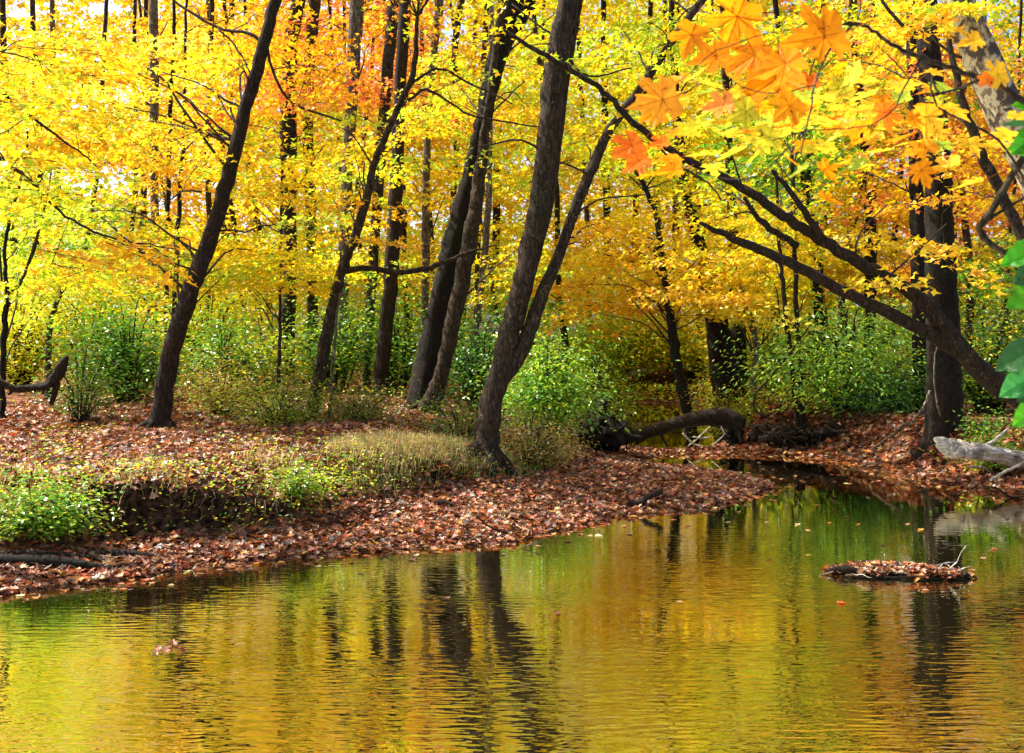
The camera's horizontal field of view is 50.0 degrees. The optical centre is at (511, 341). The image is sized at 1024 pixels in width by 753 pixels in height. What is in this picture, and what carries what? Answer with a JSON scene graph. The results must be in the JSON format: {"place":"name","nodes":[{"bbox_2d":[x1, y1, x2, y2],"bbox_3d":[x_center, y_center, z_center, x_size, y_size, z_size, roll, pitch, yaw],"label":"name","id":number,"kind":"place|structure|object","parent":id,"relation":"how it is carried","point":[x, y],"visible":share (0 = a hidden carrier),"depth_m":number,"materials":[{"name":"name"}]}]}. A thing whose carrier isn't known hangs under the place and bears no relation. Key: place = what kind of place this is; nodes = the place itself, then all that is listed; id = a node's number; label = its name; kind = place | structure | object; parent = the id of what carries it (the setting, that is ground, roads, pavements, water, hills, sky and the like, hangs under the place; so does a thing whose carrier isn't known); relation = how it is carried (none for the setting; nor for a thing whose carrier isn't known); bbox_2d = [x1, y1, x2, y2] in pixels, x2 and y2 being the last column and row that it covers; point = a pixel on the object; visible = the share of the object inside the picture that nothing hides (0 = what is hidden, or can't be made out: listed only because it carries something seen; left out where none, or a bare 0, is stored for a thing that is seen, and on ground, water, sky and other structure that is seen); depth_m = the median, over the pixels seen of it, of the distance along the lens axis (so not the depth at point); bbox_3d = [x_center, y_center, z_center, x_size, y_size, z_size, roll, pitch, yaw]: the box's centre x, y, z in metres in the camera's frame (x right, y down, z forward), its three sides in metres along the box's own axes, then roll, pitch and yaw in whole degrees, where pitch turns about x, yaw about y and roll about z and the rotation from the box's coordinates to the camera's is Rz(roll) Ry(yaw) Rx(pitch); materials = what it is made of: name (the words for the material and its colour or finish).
{"place":"outdoors","nodes":[
{"label":"outdoors","id":0,"kind":"place"},
{"bbox_2d":[0,402,1023,752],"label":"creek water","id":1,"kind":"structure","parent":0,"point":[730,628],"depth_m":7.31,"materials":[{"name":"liquid"}]},
{"bbox_2d":[0,454,1008,613],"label":"floating leaves","id":2,"kind":"object","parent":1,"relation":"on","point":[417,554],"visible":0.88,"depth_m":11.52,"materials":[{"name":"brown plant"}]},
{"bbox_2d":[820,546,978,580],"bbox_3d":[3.279,1.878,9.366,1.320,0.300,0.604,0,0,0],"label":"leaf raft","id":3,"kind":"object","parent":1,"relation":"on","point":[903,569],"visible":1,"depth_m":9.30,"materials":[{"name":"plant"}]},
{"bbox_2d":[0,343,1023,595],"bbox_3d":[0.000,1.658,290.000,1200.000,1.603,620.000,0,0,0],"label":"ground","id":4,"kind":"structure","parent":0,"point":[162,515],"depth_m":11.04,"materials":[{"name":"brown soil"}]},
{"bbox_2d":[0,356,68,404],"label":"curved branch","id":5,"kind":"object","parent":4,"relation":"on","point":[55,377],"visible":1,"depth_m":15.36,"materials":[{"name":"brown plant"}]},
{"bbox_2d":[0,554,110,569],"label":"driftwood","id":6,"kind":"object","parent":4,"relation":"on","point":[47,560],"visible":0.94,"depth_m":9.31,"materials":[{"name":"brown wood"}]},
{"bbox_2d":[0,120,139,418],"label":"sapling","id":7,"kind":"object","parent":4,"relation":"on","point":[6,283],"visible":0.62,"depth_m":17.46,"materials":[{"name":"yellow plant"}]},
{"bbox_2d":[0,449,140,542],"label":"bank plant","id":8,"kind":"object","parent":4,"relation":"on","point":[44,518],"visible":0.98,"depth_m":9.85,"materials":[{"name":"green plant"}]},
{"bbox_2d":[0,0,147,368],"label":"forest tree","id":9,"kind":"object","parent":4,"relation":"on","point":[32,11],"visible":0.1,"depth_m":32.94,"materials":[{"name":"yellow plant"}]},
{"bbox_2d":[8,243,141,399],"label":"sapling","id":10,"kind":"object","parent":4,"relation":"on","point":[49,353],"visible":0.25,"depth_m":20.99,"materials":[{"name":"yellow plant"}]},
{"bbox_2d":[14,323,153,422],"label":"bush","id":11,"kind":"object","parent":4,"relation":"on","point":[84,415],"visible":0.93,"depth_m":16.19,"materials":[{"name":"green plant"}]},
{"bbox_2d":[0,241,168,385],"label":"lime bush","id":12,"kind":"object","parent":4,"relation":"on","point":[20,351],"visible":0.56,"depth_m":23.76,"materials":[{"name":"yellow plant"}]},
{"bbox_2d":[0,13,198,303],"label":"overhanging tree","id":13,"kind":"object","parent":4,"relation":"on","point":[25,105],"visible":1,"depth_m":9.91,"materials":[{"name":"yellow plant"}]},
{"bbox_2d":[0,238,199,387],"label":"lime bush","id":14,"kind":"object","parent":4,"relation":"on","point":[93,319],"visible":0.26,"depth_m":24.80,"materials":[{"name":"green plant"}]},
{"bbox_2d":[0,0,233,381],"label":"forest tree","id":15,"kind":"object","parent":4,"relation":"on","point":[104,42],"visible":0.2,"depth_m":25.58,"materials":[{"name":"yellow plant"}]},
{"bbox_2d":[7,269,250,405],"bbox_3d":[-7.084,-0.099,20.227,4.184,2.551,3.396,0,0,32],"label":"dark bush","id":16,"kind":"object","parent":4,"relation":"on","point":[127,352],"visible":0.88,"depth_m":19.86,"materials":[{"name":"green plant"}]},
{"bbox_2d":[0,0,267,380],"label":"background tree","id":17,"kind":"object","parent":4,"relation":"on","point":[153,28],"visible":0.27,"depth_m":29.35,"materials":[{"name":"yellow plant"}]},
{"bbox_2d":[38,0,243,392],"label":"background tree","id":18,"kind":"object","parent":4,"relation":"on","point":[176,223],"visible":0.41,"depth_m":22.66,"materials":[{"name":"yellow plant"}]},
{"bbox_2d":[70,0,248,339],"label":"forest tree","id":19,"kind":"object","parent":4,"relation":"on","point":[134,20],"visible":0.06,"depth_m":35.95,"materials":[{"name":"yellow plant"}]},
{"bbox_2d":[0,0,386,427],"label":"leaning maple","id":20,"kind":"object","parent":4,"relation":"on","point":[209,243],"visible":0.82,"depth_m":15.63,"materials":[{"name":"yellow plant"}]},
{"bbox_2d":[146,1,262,339],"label":"background tree","id":21,"kind":"object","parent":4,"relation":"on","point":[175,23],"visible":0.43,"depth_m":27.03,"materials":[{"name":"yellow plant"}]},
{"bbox_2d":[115,0,306,370],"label":"forest tree","id":22,"kind":"object","parent":4,"relation":"on","point":[232,212],"visible":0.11,"depth_m":32.93,"materials":[{"name":"yellow plant"}]},
{"bbox_2d":[132,260,297,382],"bbox_3d":[-7.540,-0.755,26.978,4.745,3.632,4.225,0,0,43],"label":"lime bush","id":23,"kind":"object","parent":4,"relation":"on","point":[218,314],"visible":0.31,"depth_m":26.79,"materials":[{"name":"green plant"}]},
{"bbox_2d":[141,336,302,416],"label":"yellow shrub","id":24,"kind":"object","parent":4,"relation":"on","point":[208,397],"visible":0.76,"depth_m":17.41,"materials":[{"name":"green plant"}]},
{"bbox_2d":[127,0,338,320],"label":"background tree","id":25,"kind":"object","parent":4,"relation":"on","point":[207,196],"visible":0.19,"depth_m":30.29,"materials":[{"name":"yellow plant"}]},
{"bbox_2d":[169,300,299,395],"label":"dark bush","id":26,"kind":"object","parent":4,"relation":"on","point":[218,339],"visible":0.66,"depth_m":20.84,"materials":[{"name":"green plant"}]},
{"bbox_2d":[145,0,350,363],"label":"forest tree","id":27,"kind":"object","parent":4,"relation":"on","point":[211,144],"visible":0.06,"depth_m":39.91,"materials":[{"name":"yellow plant"}]},
{"bbox_2d":[132,96,367,409],"bbox_3d":[-4.117,-1.371,17.646,3.273,5.289,4.782,0,0,0],"label":"pole sapling","id":28,"kind":"object","parent":4,"relation":"on","point":[244,177],"visible":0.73,"depth_m":17.05,"materials":[{"name":"yellow plant"}]},
{"bbox_2d":[180,291,361,396],"bbox_3d":[-4.988,0.078,22.000,3.037,2.136,3.260,0,0,-40],"label":"understory bush","id":29,"kind":"object","parent":4,"relation":"on","point":[273,356],"visible":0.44,"depth_m":21.94,"materials":[{"name":"green plant"}]},
{"bbox_2d":[174,349,385,425],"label":"olive shrub","id":30,"kind":"object","parent":4,"relation":"on","point":[282,407],"visible":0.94,"depth_m":16.08,"materials":[{"name":"green plant"}]},
{"bbox_2d":[0,421,573,518],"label":"grass","id":31,"kind":"structure","parent":4,"relation":"on","point":[424,441],"depth_m":13.11,"materials":[{"name":"green plant"}]},
{"bbox_2d":[162,0,421,386],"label":"background tree","id":32,"kind":"object","parent":4,"relation":"on","point":[289,214],"visible":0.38,"depth_m":25.07,"materials":[{"name":"yellow plant"}]},
{"bbox_2d":[261,451,346,498],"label":"bank plant","id":33,"kind":"object","parent":4,"relation":"on","point":[298,480],"visible":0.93,"depth_m":11.32,"materials":[{"name":"green plant"}]},
{"bbox_2d":[248,0,378,382],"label":"background tree","id":34,"kind":"object","parent":4,"relation":"on","point":[315,5],"visible":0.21,"depth_m":26.91,"materials":[{"name":"yellow plant"}]},
{"bbox_2d":[231,279,422,391],"bbox_3d":[-3.821,-0.169,23.071,4.503,2.528,4.118,0,0,-26],"label":"understory bush","id":35,"kind":"object","parent":4,"relation":"on","point":[343,353],"visible":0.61,"depth_m":22.76,"materials":[{"name":"green plant"}]},
{"bbox_2d":[233,0,422,366],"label":"forest tree","id":36,"kind":"object","parent":4,"relation":"on","point":[331,36],"visible":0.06,"depth_m":39.94,"materials":[{"name":"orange plant"}]},
{"bbox_2d":[226,0,437,390],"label":"background tree","id":37,"kind":"object","parent":4,"relation":"on","point":[354,21],"visible":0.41,"depth_m":24.28,"materials":[{"name":"leaf"},{"name":"dark bark"},{"name":"twig wood"}]},
{"bbox_2d":[259,11,465,351],"bbox_3d":[-4.643,-7.487,34.169,7.671,17.093,8.995,0,0,0],"label":"forest tree","id":38,"kind":"object","parent":4,"relation":"on","point":[441,141],"visible":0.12,"depth_m":33.95,"materials":[{"name":"yellow plant"}]},
{"bbox_2d":[294,364,441,423],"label":"olive shrub","id":39,"kind":"object","parent":4,"relation":"on","point":[356,409],"visible":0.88,"depth_m":16.47,"materials":[{"name":"green plant"}]},
{"bbox_2d":[277,0,492,364],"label":"forest tree","id":40,"kind":"object","parent":4,"relation":"on","point":[404,231],"visible":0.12,"depth_m":35.89,"materials":[{"name":"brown plant"}]},
{"bbox_2d":[288,276,483,390],"bbox_3d":[-2.301,-0.198,23.649,3.589,2.595,3.825,0,0,35],"label":"understory bush","id":41,"kind":"object","parent":4,"relation":"on","point":[395,371],"visible":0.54,"depth_m":23.36,"materials":[{"name":"green plant"}]},
{"bbox_2d":[282,0,507,396],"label":"straight tree","id":42,"kind":"object","parent":4,"relation":"on","point":[388,305],"visible":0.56,"depth_m":21.91,"materials":[{"name":"yellow plant"}]},
{"bbox_2d":[278,0,537,420],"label":"slender maple","id":43,"kind":"object","parent":4,"relation":"on","point":[367,180],"visible":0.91,"depth_m":17.02,"materials":[{"name":"yellow plant"}]},
{"bbox_2d":[323,0,507,390],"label":"background tree","id":44,"kind":"object","parent":4,"relation":"on","point":[389,49],"visible":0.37,"depth_m":23.93,"materials":[{"name":"yellow plant"}]},
{"bbox_2d":[334,0,515,327],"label":"background tree","id":45,"kind":"object","parent":4,"relation":"on","point":[425,218],"visible":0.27,"depth_m":27.95,"materials":[{"name":"leaf"},{"name":"grey bark"},{"name":"twig wood"}]},
{"bbox_2d":[357,0,578,333],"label":"forest tree","id":46,"kind":"object","parent":4,"relation":"on","point":[490,252],"visible":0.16,"depth_m":32.67,"materials":[{"name":"yellow plant"}]},
{"bbox_2d":[364,383,574,441],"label":"olive shrub","id":47,"kind":"object","parent":4,"relation":"on","point":[450,427],"visible":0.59,"depth_m":15.61,"materials":[{"name":"green plant"}]},
{"bbox_2d":[385,292,560,409],"bbox_3d":[-0.666,0.097,20.996,3.428,2.519,3.311,0,0,0],"label":"understory bush","id":48,"kind":"object","parent":4,"relation":"on","point":[457,361],"visible":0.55,"depth_m":20.64,"materials":[{"name":"green plant"}]},
{"bbox_2d":[395,0,574,416],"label":"smooth maple","id":49,"kind":"object","parent":4,"relation":"on","point":[459,294],"visible":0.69,"depth_m":18.84,"materials":[{"name":"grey plant"}]},
{"bbox_2d":[421,0,576,400],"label":"background tree","id":50,"kind":"object","parent":4,"relation":"on","point":[486,228],"visible":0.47,"depth_m":23.73,"materials":[{"name":"leaf"},{"name":"dark bark"},{"name":"twig wood"}]},
{"bbox_2d":[0,350,1014,535],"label":"ground cover","id":51,"kind":"object","parent":4,"relation":"on","point":[397,410],"visible":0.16,"depth_m":12.93,"materials":[{"name":"green plant"}]},
{"bbox_2d":[405,0,611,407],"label":"ivy tree","id":52,"kind":"object","parent":4,"relation":"on","point":[426,358],"visible":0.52,"depth_m":19.35,"materials":[{"name":"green plant"}]},
{"bbox_2d":[0,367,1023,594],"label":"fallen leaves","id":53,"kind":"object","parent":4,"relation":"on","point":[637,473],"visible":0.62,"depth_m":13.14,"materials":[{"name":"brown plant"}]},
{"bbox_2d":[0,0,1023,363],"bbox_3d":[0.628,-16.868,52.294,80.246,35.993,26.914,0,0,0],"label":"woods","id":54,"kind":"object","parent":4,"relation":"on","point":[768,6],"visible":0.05,"depth_m":48.80,"materials":[{"name":"yellow plant"}]},
{"bbox_2d":[0,218,1023,373],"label":"undergrowth","id":55,"kind":"object","parent":4,"relation":"on","point":[322,250],"visible":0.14,"depth_m":34.09,"materials":[{"name":"green plant"}]},
{"bbox_2d":[7,397,1023,555],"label":"dead twigs","id":56,"kind":"object","parent":4,"relation":"on","point":[356,460],"visible":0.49,"depth_m":12.71,"materials":[{"name":"brown wood"}]},
{"bbox_2d":[431,0,612,364],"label":"background tree","id":57,"kind":"object","parent":4,"relation":"on","point":[483,57],"visible":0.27,"depth_m":31.04,"materials":[{"name":"plant"}]},
{"bbox_2d":[417,0,637,419],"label":"forest tree","id":58,"kind":"object","parent":4,"relation":"on","point":[563,330],"visible":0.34,"depth_m":27.93,"materials":[{"name":"yellow plant"}]},
{"bbox_2d":[468,385,615,471],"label":"golden shrub","id":59,"kind":"object","parent":4,"relation":"on","point":[542,455],"visible":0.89,"depth_m":14.91,"materials":[{"name":"golden leaf"},{"name":"twig wood"}]},
{"bbox_2d":[461,0,637,368],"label":"forest tree","id":60,"kind":"object","parent":4,"relation":"on","point":[596,180],"visible":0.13,"depth_m":37.49,"materials":[{"name":"yellow plant"}]},
{"bbox_2d":[453,306,661,435],"bbox_3d":[0.716,0.494,17.779,3.449,2.151,3.430,0,0,0],"label":"green bush","id":61,"kind":"object","parent":4,"relation":"on","point":[547,387],"visible":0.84,"depth_m":17.76,"materials":[{"name":"green plant"}]},
{"bbox_2d":[432,0,747,477],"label":"forked maple","id":62,"kind":"object","parent":4,"relation":"on","point":[512,347],"visible":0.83,"depth_m":14.16,"materials":[{"name":"brown plant"}]},
{"bbox_2d":[503,22,693,340],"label":"forest tree","id":63,"kind":"object","parent":4,"relation":"on","point":[586,215],"visible":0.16,"depth_m":40.92,"materials":[{"name":"yellow plant"}]},
{"bbox_2d":[566,407,631,451],"bbox_3d":[1.499,1.607,19.139,1.240,0.909,0.968,0,0,0],"label":"root plate","id":64,"kind":"object","parent":4,"relation":"on","point":[608,438],"visible":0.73,"depth_m":18.88,"materials":[{"name":"wood"}]},
{"bbox_2d":[543,318,658,386],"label":"creek bush","id":65,"kind":"object","parent":4,"relation":"on","point":[621,368],"visible":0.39,"depth_m":37.14,"materials":[{"name":"green plant"}]},
{"bbox_2d":[534,319,674,427],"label":"green bush","id":66,"kind":"object","parent":4,"relation":"on","point":[620,405],"visible":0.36,"depth_m":23.90,"materials":[{"name":"green plant"}]},
{"bbox_2d":[559,294,704,372],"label":"creek bush","id":67,"kind":"object","parent":4,"relation":"on","point":[635,340],"visible":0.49,"depth_m":37.32,"materials":[{"name":"green plant"}]},
{"bbox_2d":[600,303,706,371],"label":"creek bush","id":68,"kind":"object","parent":4,"relation":"on","point":[691,355],"visible":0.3,"depth_m":37.50,"materials":[{"name":"green plant"}]},
{"bbox_2d":[506,113,822,438],"bbox_3d":[2.865,-1.344,22.924,5.477,7.625,8.225,0,0,-8],"label":"background tree","id":69,"kind":"object","parent":4,"relation":"on","point":[695,298],"visible":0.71,"depth_m":22.67,"materials":[{"name":"yellow plant"}]},
{"bbox_2d":[623,407,744,447],"bbox_3d":[3.129,1.674,20.193,2.314,0.915,0.391,0,0,0],"label":"fallen log","id":70,"kind":"object","parent":4,"relation":"on","point":[715,417],"visible":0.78,"depth_m":20.09,"materials":[{"name":"brown wood"}]},
{"bbox_2d":[586,0,836,429],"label":"background tree","id":71,"kind":"object","parent":4,"relation":"on","point":[714,333],"visible":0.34,"depth_m":24.94,"materials":[{"name":"yellow plant"}]},
{"bbox_2d":[629,0,799,372],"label":"forest tree","id":72,"kind":"object","parent":4,"relation":"on","point":[700,160],"visible":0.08,"depth_m":37.87,"materials":[{"name":"yellow plant"}]},
{"bbox_2d":[658,370,787,438],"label":"bank shrub","id":73,"kind":"object","parent":4,"relation":"on","point":[747,416],"visible":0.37,"depth_m":22.37,"materials":[{"name":"green plant"}]},
{"bbox_2d":[680,240,829,423],"bbox_3d":[5.470,-0.075,24.714,3.198,4.110,5.563,0,0,21],"label":"background tree","id":74,"kind":"object","parent":4,"relation":"on","point":[754,332],"visible":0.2,"depth_m":23.48,"materials":[{"name":"yellow plant"}]},
{"bbox_2d":[651,0,864,404],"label":"background tree","id":75,"kind":"object","parent":4,"relation":"on","point":[734,331],"visible":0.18,"depth_m":25.94,"materials":[{"name":"yellow plant"}]},
{"bbox_2d":[503,29,1019,408],"bbox_3d":[4.193,-0.962,14.838,8.400,5.822,4.654,0,0,15],"label":"leaning tree","id":76,"kind":"object","parent":4,"relation":"on","point":[943,333],"visible":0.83,"depth_m":13.55,"materials":[{"name":"yellow plant"}]},
{"bbox_2d":[700,314,828,392],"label":"dark thicket","id":77,"kind":"object","parent":4,"relation":"on","point":[765,359],"visible":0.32,"depth_m":25.81,"materials":[{"name":"green plant"}]},
{"bbox_2d":[689,170,862,427],"bbox_3d":[5.178,-0.609,22.026,3.225,5.019,5.490,0,0,0],"label":"background tree","id":78,"kind":"object","parent":4,"relation":"on","point":[783,287],"visible":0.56,"depth_m":20.76,"materials":[{"name":"yellow plant"}]},
{"bbox_2d":[692,80,875,427],"bbox_3d":[5.638,-1.764,22.411,3.498,7.137,5.441,0,0,25],"label":"background tree","id":79,"kind":"object","parent":4,"relation":"on","point":[768,159],"visible":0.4,"depth_m":21.08,"materials":[{"name":"yellow plant"}]},
{"bbox_2d":[677,0,911,358],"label":"forest tree","id":80,"kind":"object","parent":4,"relation":"on","point":[777,24],"visible":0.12,"depth_m":25.48,"materials":[{"name":"yellow plant"}]},
{"bbox_2d":[728,0,906,354],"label":"forest tree","id":81,"kind":"object","parent":4,"relation":"on","point":[858,144],"visible":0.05,"depth_m":31.95,"materials":[{"name":"yellow plant"}]},
{"bbox_2d":[758,406,891,451],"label":"bank roots","id":82,"kind":"object","parent":4,"relation":"on","point":[782,436],"visible":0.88,"depth_m":19.46,"materials":[{"name":"wood"}]},
{"bbox_2d":[720,17,945,398],"bbox_3d":[8.050,-3.213,25.973,5.675,9.281,5.268,0,0,0],"label":"background tree","id":83,"kind":"object","parent":4,"relation":"on","point":[816,288],"visible":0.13,"depth_m":24.50,"materials":[{"name":"yellow plant"}]},
{"bbox_2d":[663,266,1009,415],"bbox_3d":[6.036,-0.009,20.068,6.049,2.736,4.771,0,0,-19],"label":"fern bush","id":84,"kind":"object","parent":4,"relation":"on","point":[839,364],"visible":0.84,"depth_m":19.85,"materials":[{"name":"green plant"}]},
{"bbox_2d":[747,0,977,351],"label":"forest tree","id":85,"kind":"object","parent":4,"relation":"on","point":[883,266],"visible":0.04,"depth_m":29.93,"materials":[{"name":"yellow plant"}]},
{"bbox_2d":[781,0,963,380],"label":"background tree","id":86,"kind":"object","parent":4,"relation":"on","point":[873,258],"visible":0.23,"depth_m":24.47,"materials":[{"name":"yellow plant"}]},
{"bbox_2d":[796,350,971,417],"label":"fern bush","id":87,"kind":"object","parent":4,"relation":"on","point":[892,402],"visible":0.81,"depth_m":19.31,"materials":[{"name":"green plant"}]},
{"bbox_2d":[784,0,1009,413],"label":"background tree","id":88,"kind":"object","parent":4,"relation":"on","point":[916,225],"visible":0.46,"depth_m":19.91,"materials":[{"name":"yellow plant"}]},
{"bbox_2d":[776,0,1021,460],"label":"hollow tree","id":89,"kind":"object","parent":4,"relation":"on","point":[939,212],"visible":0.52,"depth_m":17.11,"materials":[{"name":"yellow plant"}]},
{"bbox_2d":[849,0,1023,194],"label":"sycamore tree","id":90,"kind":"object","parent":4,"relation":"on","point":[957,17],"visible":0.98,"depth_m":9.88,"materials":[{"name":"yellow plant"}]},
{"bbox_2d":[850,43,1023,382],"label":"forest tree","id":91,"kind":"object","parent":4,"relation":"on","point":[966,232],"visible":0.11,"depth_m":27.50,"materials":[{"name":"yellow plant"}]},
{"bbox_2d":[854,275,1023,414],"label":"dark thicket","id":92,"kind":"object","parent":4,"relation":"on","point":[986,399],"visible":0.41,"depth_m":19.34,"materials":[{"name":"green plant"}]},
{"bbox_2d":[902,0,1023,338],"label":"forest tree","id":93,"kind":"object","parent":4,"relation":"on","point":[1019,82],"visible":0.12,"depth_m":31.97,"materials":[{"name":"yellow plant"}]},
{"bbox_2d":[930,398,1023,474],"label":"young plant","id":94,"kind":"object","parent":4,"relation":"on","point":[988,464],"visible":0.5,"depth_m":15.56,"materials":[{"name":"green plant"}]},
{"bbox_2d":[933,428,1023,468],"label":"bleached log","id":95,"kind":"object","parent":4,"relation":"on","point":[952,448],"visible":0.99,"depth_m":15.12,"materials":[{"name":"grey wood"}]},
{"bbox_2d":[943,35,1023,301],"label":"edge tree","id":96,"kind":"object","parent":4,"relation":"on","point":[995,183],"visible":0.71,"depth_m":15.89,"materials":[{"name":"yellow plant"}]},
{"bbox_2d":[975,156,1023,267],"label":"bare branch","id":97,"kind":"object","parent":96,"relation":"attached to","point":[990,214],"visible":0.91,"depth_m":3.39,"materials":[{"name":"brown plant"}]},
{"bbox_2d":[0,0,1023,342],"label":"sky","id":98,"kind":"structure","parent":0,"point":[98,9],"materials":[{"name":"white"}]},
{"bbox_2d":[610,0,1023,205],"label":"maple branch","id":99,"kind":"object","parent":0,"point":[782,76],"visible":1,"depth_m":3.16,"materials":[{"name":"orange plant"}]},
{"bbox_2d":[995,101,1023,426],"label":"leafy branch","id":100,"kind":"object","parent":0,"point":[1011,358],"visible":1,"depth_m":3.01,"materials":[{"name":"green plant"}]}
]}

